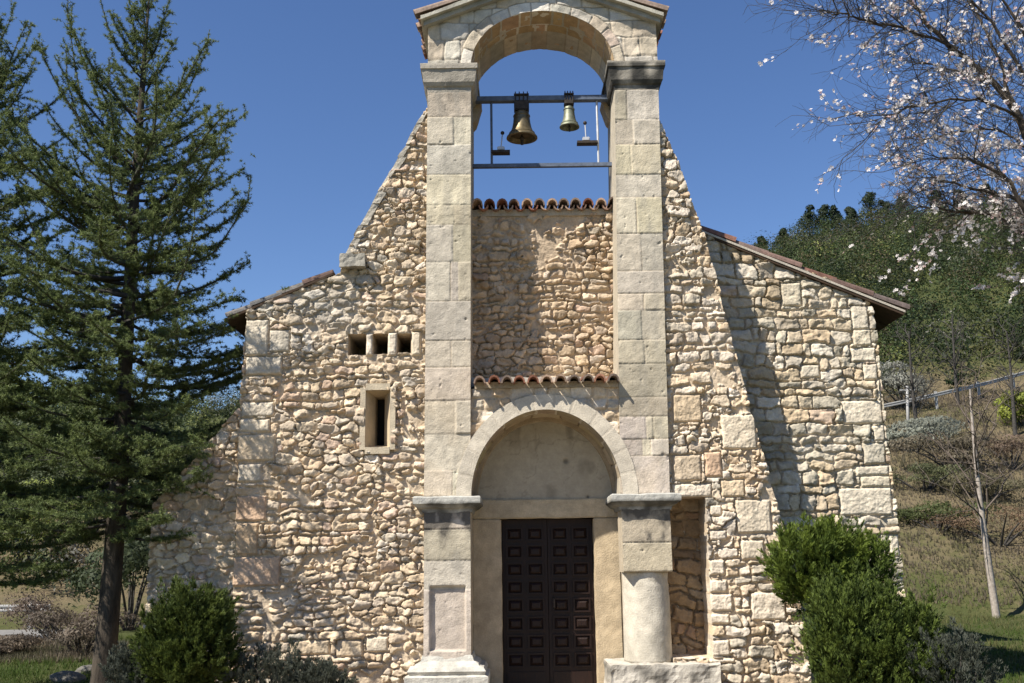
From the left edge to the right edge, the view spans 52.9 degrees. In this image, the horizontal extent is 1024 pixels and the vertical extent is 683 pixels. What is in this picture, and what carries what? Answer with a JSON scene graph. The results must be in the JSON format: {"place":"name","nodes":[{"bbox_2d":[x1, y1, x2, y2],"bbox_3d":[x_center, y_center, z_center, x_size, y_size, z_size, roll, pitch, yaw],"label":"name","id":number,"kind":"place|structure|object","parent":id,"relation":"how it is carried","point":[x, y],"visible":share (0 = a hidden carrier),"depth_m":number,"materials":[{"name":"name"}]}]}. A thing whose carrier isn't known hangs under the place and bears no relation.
{"place":"outdoors","nodes":[
{"label":"outdoors","id":0,"kind":"place"},
{"bbox_2d":[0,629,64,637],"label":"road","id":1,"kind":"structure","parent":0,"point":[7,632],"depth_m":23.47,"materials":[{"name":"grey asphalt"}]},
{"bbox_2d":[0,635,137,682],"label":"grass","id":2,"kind":"structure","parent":0,"point":[12,672],"depth_m":15.86,"materials":[{"name":"green plant"}]},
{"bbox_2d":[0,223,1023,682],"bbox_3d":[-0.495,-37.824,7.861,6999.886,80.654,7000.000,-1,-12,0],"label":"ground","id":3,"kind":"structure","parent":0,"point":[64,599],"depth_m":30.69,"materials":[{"name":"green plant"}]},
{"bbox_2d":[0,603,50,628],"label":"guard rail","id":4,"kind":"object","parent":3,"relation":"on","point":[6,606],"visible":0.29,"depth_m":24.82,"materials":[{"name":"silver metal"}]},
{"bbox_2d":[0,633,53,654],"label":"bush","id":5,"kind":"object","parent":3,"relation":"on","point":[12,643],"visible":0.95,"depth_m":18.30,"materials":[{"name":"brown plant"}]},
{"bbox_2d":[0,476,90,566],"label":"bush","id":6,"kind":"object","parent":3,"relation":"on","point":[19,534],"visible":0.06,"depth_m":33.28,"materials":[{"name":"green plant"}]},
{"bbox_2d":[0,373,113,484],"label":"bush","id":7,"kind":"object","parent":3,"relation":"on","point":[55,407],"depth_m":52.14,"materials":[{"name":"green plant"}]},
{"bbox_2d":[0,591,128,640],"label":"bush","id":8,"kind":"object","parent":3,"relation":"on","point":[43,605],"visible":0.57,"depth_m":21.52,"materials":[{"name":"brown plant"}]},
{"bbox_2d":[49,671,86,682],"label":"boulder","id":9,"kind":"object","parent":3,"relation":"on","point":[66,676],"visible":0.94,"depth_m":14.37,"materials":[{"name":"stone"}]},
{"bbox_2d":[0,0,152,588],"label":"cedar tree","id":10,"kind":"object","parent":3,"relation":"on","point":[14,488],"visible":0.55,"depth_m":13.21,"materials":[{"name":"green plant"}]},
{"bbox_2d":[0,397,155,510],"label":"bush","id":11,"kind":"object","parent":3,"relation":"on","point":[67,409],"visible":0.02,"depth_m":44.91,"materials":[{"name":"green plant"}]},
{"bbox_2d":[5,441,158,531],"bbox_3d":[-16.242,5.211,38.709,6.572,4.256,6.428,-1,-12,0],"label":"bush","id":12,"kind":"object","parent":3,"relation":"on","point":[130,480],"visible":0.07,"depth_m":38.22,"materials":[{"name":"green plant"}]},
{"bbox_2d":[76,664,91,675],"bbox_3d":[-6.352,4.941,15.473,0.413,0.170,0.288,-1,-12,0],"label":"boulder","id":13,"kind":"object","parent":3,"relation":"on","point":[84,668],"visible":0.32,"depth_m":15.38,"materials":[{"name":"stone"}]},
{"bbox_2d":[22,606,145,653],"bbox_3d":[-7.588,5.321,18.551,1.665,1.119,2.146,-6,-13,23],"label":"bush","id":14,"kind":"object","parent":3,"relation":"on","point":[86,631],"visible":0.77,"depth_m":18.10,"materials":[{"name":"brown plant"}]},
{"bbox_2d":[0,391,205,510],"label":"bush","id":15,"kind":"object","parent":3,"relation":"on","point":[149,425],"visible":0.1,"depth_m":45.57,"materials":[{"name":"green plant"}]},
{"bbox_2d":[63,533,150,630],"bbox_3d":[-9.531,5.980,25.518,3.750,2.733,4.984,-1,-12,0],"label":"bush","id":16,"kind":"object","parent":3,"relation":"on","point":[136,554],"visible":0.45,"depth_m":24.72,"materials":[{"name":"green plant"}]},
{"bbox_2d":[96,640,157,682],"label":"cushion plant","id":17,"kind":"object","parent":3,"relation":"on","point":[119,664],"visible":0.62,"depth_m":10.59,"materials":[{"name":"green plant"}]},
{"bbox_2d":[0,0,289,682],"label":"cedar tree","id":18,"kind":"object","parent":3,"relation":"on","point":[117,448],"visible":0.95,"depth_m":12.65,"materials":[{"name":"green plant"}]},
{"bbox_2d":[125,574,255,682],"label":"thuja shrub","id":19,"kind":"object","parent":3,"relation":"on","point":[186,628],"visible":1,"depth_m":10.62,"materials":[{"name":"green plant"}]},
{"bbox_2d":[219,636,323,682],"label":"cushion plant","id":20,"kind":"object","parent":3,"relation":"on","point":[278,669],"visible":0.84,"depth_m":10.78,"materials":[{"name":"green plant"}]},
{"bbox_2d":[285,653,359,682],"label":"cushion plant","id":21,"kind":"object","parent":3,"relation":"on","point":[329,673],"visible":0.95,"depth_m":10.77,"materials":[{"name":"green plant"}]},
{"bbox_2d":[0,190,1023,597],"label":"hillside scrub","id":22,"kind":"object","parent":3,"relation":"on","point":[814,248],"visible":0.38,"depth_m":80.84,"materials":[{"name":"green plant"}]},
{"bbox_2d":[143,0,909,682],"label":"stone church","id":23,"kind":"structure","parent":3,"relation":"on","point":[461,436],"depth_m":12.68,"materials":[{"name":"stone"}]},
{"bbox_2d":[359,383,395,453],"bbox_3d":[-1.622,0.982,12.695,0.428,0.855,0.550,-1,-12,0],"label":"window frame","id":24,"kind":"structure","parent":23,"relation":"in","point":[379,416],"depth_m":12.55,"materials":[{"name":"stone"}]},
{"bbox_2d":[491,131,509,155],"bbox_3d":[-0.151,-2.645,13.685,0.245,0.321,0.120,-1,-12,0],"label":"bell striker","id":25,"kind":"object","parent":23,"relation":"attached to","point":[500,151],"visible":1,"depth_m":13.62,"materials":[{"name":"metal"}]},
{"bbox_2d":[506,91,537,144],"bbox_3d":[0.129,-2.970,13.752,0.414,0.728,0.414,-1,-12,0],"label":"church bell","id":26,"kind":"object","parent":23,"relation":"hanging from","point":[521,132],"visible":1,"depth_m":13.70,"materials":[{"name":"brown metal"}]},
{"bbox_2d":[501,518,596,682],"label":"door","id":27,"kind":"structure","parent":23,"relation":"in","point":[548,612],"depth_m":12.80,"materials":[{"name":"brown wood"}]},
{"bbox_2d":[559,91,578,131],"bbox_3d":[0.763,-3.066,13.770,0.267,0.550,0.267,-1,-12,0],"label":"church bell","id":28,"kind":"object","parent":23,"relation":"hanging from","point":[569,122],"visible":1,"depth_m":13.72,"materials":[{"name":"gold metal"}]},
{"bbox_2d":[577,121,597,145],"bbox_3d":[0.998,-2.780,13.710,0.272,0.329,0.120,-1,-12,0],"label":"bell striker","id":29,"kind":"object","parent":23,"relation":"attached to","point":[585,141],"visible":1,"depth_m":13.65,"materials":[{"name":"metal"}]},
{"bbox_2d":[752,235,767,248],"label":"ridge pine","id":30,"kind":"object","parent":3,"relation":"on","point":[761,237],"visible":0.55,"depth_m":234.73,"materials":[{"name":"green plant"}]},
{"bbox_2d":[773,228,789,246],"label":"ridge pine","id":31,"kind":"object","parent":3,"relation":"on","point":[781,230],"visible":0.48,"depth_m":234.95,"materials":[{"name":"green plant"}]},
{"bbox_2d":[793,204,819,232],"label":"ridge pine","id":32,"kind":"object","parent":3,"relation":"on","point":[807,216],"visible":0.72,"depth_m":237.77,"materials":[{"name":"green plant"}]},
{"bbox_2d":[813,204,833,232],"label":"ridge pine","id":33,"kind":"object","parent":3,"relation":"on","point":[823,210],"visible":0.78,"depth_m":237.82,"materials":[{"name":"green plant"}]},
{"bbox_2d":[755,510,904,682],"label":"thuja shrub","id":34,"kind":"object","parent":3,"relation":"on","point":[824,543],"visible":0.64,"depth_m":10.97,"materials":[{"name":"green plant"}]},
{"bbox_2d":[822,204,843,230],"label":"ridge pine","id":35,"kind":"object","parent":3,"relation":"on","point":[835,213],"visible":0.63,"depth_m":237.65,"materials":[{"name":"green plant"}]},
{"bbox_2d":[841,206,860,226],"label":"ridge pine","id":36,"kind":"object","parent":3,"relation":"on","point":[852,209],"visible":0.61,"depth_m":235.35,"materials":[{"name":"green plant"}]},
{"bbox_2d":[858,191,882,222],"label":"ridge pine","id":37,"kind":"object","parent":3,"relation":"on","point":[867,198],"visible":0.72,"depth_m":240.68,"materials":[{"name":"green plant"}]},
{"bbox_2d":[789,557,956,682],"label":"thuja shrub","id":38,"kind":"object","parent":3,"relation":"on","point":[851,636],"visible":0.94,"depth_m":10.26,"materials":[{"name":"green plant"}]},
{"bbox_2d":[744,0,1023,303],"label":"almond tree","id":39,"kind":"object","parent":3,"relation":"on","point":[1013,110],"visible":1,"depth_m":8.38,"materials":[{"name":"white plant"}]},
{"bbox_2d":[875,199,896,217],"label":"ridge pine","id":40,"kind":"object","parent":3,"relation":"on","point":[883,204],"visible":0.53,"depth_m":238.62,"materials":[{"name":"green plant"}]},
{"bbox_2d":[891,192,916,213],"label":"ridge pine","id":41,"kind":"object","parent":3,"relation":"on","point":[902,204],"visible":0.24,"depth_m":238.42,"materials":[{"name":"green plant"}]},
{"bbox_2d":[879,360,934,408],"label":"bush","id":42,"kind":"object","parent":3,"relation":"on","point":[890,381],"visible":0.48,"depth_m":44.36,"materials":[{"name":"grey plant"}]},
{"bbox_2d":[900,386,914,431],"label":"utility pole","id":43,"kind":"object","parent":3,"relation":"on","point":[907,407],"visible":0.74,"depth_m":41.12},
{"bbox_2d":[883,319,943,435],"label":"bare tree","id":44,"kind":"object","parent":3,"relation":"on","point":[914,400],"visible":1,"depth_m":40.43,"materials":[{"name":"brown plant"}]},
{"bbox_2d":[885,415,968,452],"bbox_3d":[14.737,3.629,39.071,4.698,1.652,5.730,-5,-13,20],"label":"bush","id":45,"kind":"object","parent":3,"relation":"on","point":[936,423],"visible":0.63,"depth_m":37.79,"materials":[{"name":"grey plant"}]},
{"bbox_2d":[891,462,971,491],"bbox_3d":[13.433,4.643,34.511,3.443,1.143,2.505,-1,-12,0],"label":"bush","id":46,"kind":"object","parent":3,"relation":"on","point":[937,473],"visible":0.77,"depth_m":34.31,"materials":[{"name":"green plant"}]},
{"bbox_2d":[925,190,945,213],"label":"ridge pine","id":47,"kind":"object","parent":3,"relation":"on","point":[935,193],"visible":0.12,"depth_m":238.79,"materials":[{"name":"green plant"}]},
{"bbox_2d":[887,431,997,470],"bbox_3d":[15.166,4.072,36.881,3.872,1.587,3.119,-1,-12,0],"label":"bush","id":48,"kind":"object","parent":3,"relation":"on","point":[966,442],"visible":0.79,"depth_m":36.33,"materials":[{"name":"brown plant"}]},
{"bbox_2d":[897,500,1004,531],"bbox_3d":[12.970,5.361,31.317,2.510,1.162,3.943,8,-15,-37],"label":"bush","id":49,"kind":"object","parent":3,"relation":"on","point":[905,513],"visible":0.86,"depth_m":31.36,"materials":[{"name":"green plant"}]},
{"bbox_2d":[884,371,1023,408],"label":"guard rail","id":50,"kind":"object","parent":3,"relation":"on","point":[936,393],"visible":0.66,"depth_m":44.22,"materials":[{"name":"silver metal"}]},
{"bbox_2d":[926,310,983,403],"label":"bare tree","id":51,"kind":"object","parent":3,"relation":"on","point":[954,364],"visible":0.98,"depth_m":44.62,"materials":[{"name":"brown plant"}]},
{"bbox_2d":[902,616,1008,682],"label":"cushion plant","id":52,"kind":"object","parent":3,"relation":"on","point":[961,653],"visible":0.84,"depth_m":9.92,"materials":[{"name":"green plant"}]},
{"bbox_2d":[953,189,966,208],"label":"ridge pine","id":53,"kind":"object","parent":3,"relation":"on","point":[959,194],"visible":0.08,"depth_m":236.22,"materials":[{"name":"green plant"}]},
{"bbox_2d":[899,350,1023,616],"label":"bare tree","id":54,"kind":"object","parent":3,"relation":"on","point":[994,603],"visible":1,"depth_m":26.19,"materials":[{"name":"grey plant"}]},
{"bbox_2d":[922,503,1023,546],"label":"bush","id":55,"kind":"object","parent":3,"relation":"on","point":[1007,542],"visible":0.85,"depth_m":29.90,"materials":[{"name":"brown plant"}]},
{"bbox_2d":[936,472,1023,500],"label":"bush","id":56,"kind":"object","parent":3,"relation":"on","point":[1010,483],"visible":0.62,"depth_m":33.25,"materials":[{"name":"brown plant"}]},
{"bbox_2d":[936,433,1023,469],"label":"bush","id":57,"kind":"object","parent":3,"relation":"on","point":[1011,446],"visible":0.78,"depth_m":36.40,"materials":[{"name":"brown plant"}]},
{"bbox_2d":[978,183,997,206],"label":"ridge pine","id":58,"kind":"object","parent":3,"relation":"on","point":[986,195],"visible":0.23,"depth_m":238.98,"materials":[{"name":"green plant"}]},
{"bbox_2d":[974,309,1023,435],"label":"bare tree","id":59,"kind":"object","parent":3,"relation":"on","point":[1012,407],"visible":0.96,"depth_m":40.54,"materials":[{"name":"brown plant"}]},
{"bbox_2d":[994,390,1023,427],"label":"bush","id":60,"kind":"object","parent":3,"relation":"on","point":[1008,414],"visible":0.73,"depth_m":41.03,"materials":[{"name":"green plant"}]},
{"bbox_2d":[0,0,1023,412],"label":"sky","id":61,"kind":"structure","parent":0,"point":[332,92],"materials":[{"name":"blue"}]},
{"bbox_2d":[902,562,1023,682],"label":"grass","id":62,"kind":"structure","parent":0,"point":[1016,651],"depth_m":20.49,"materials":[{"name":"green plant"}]}
]}

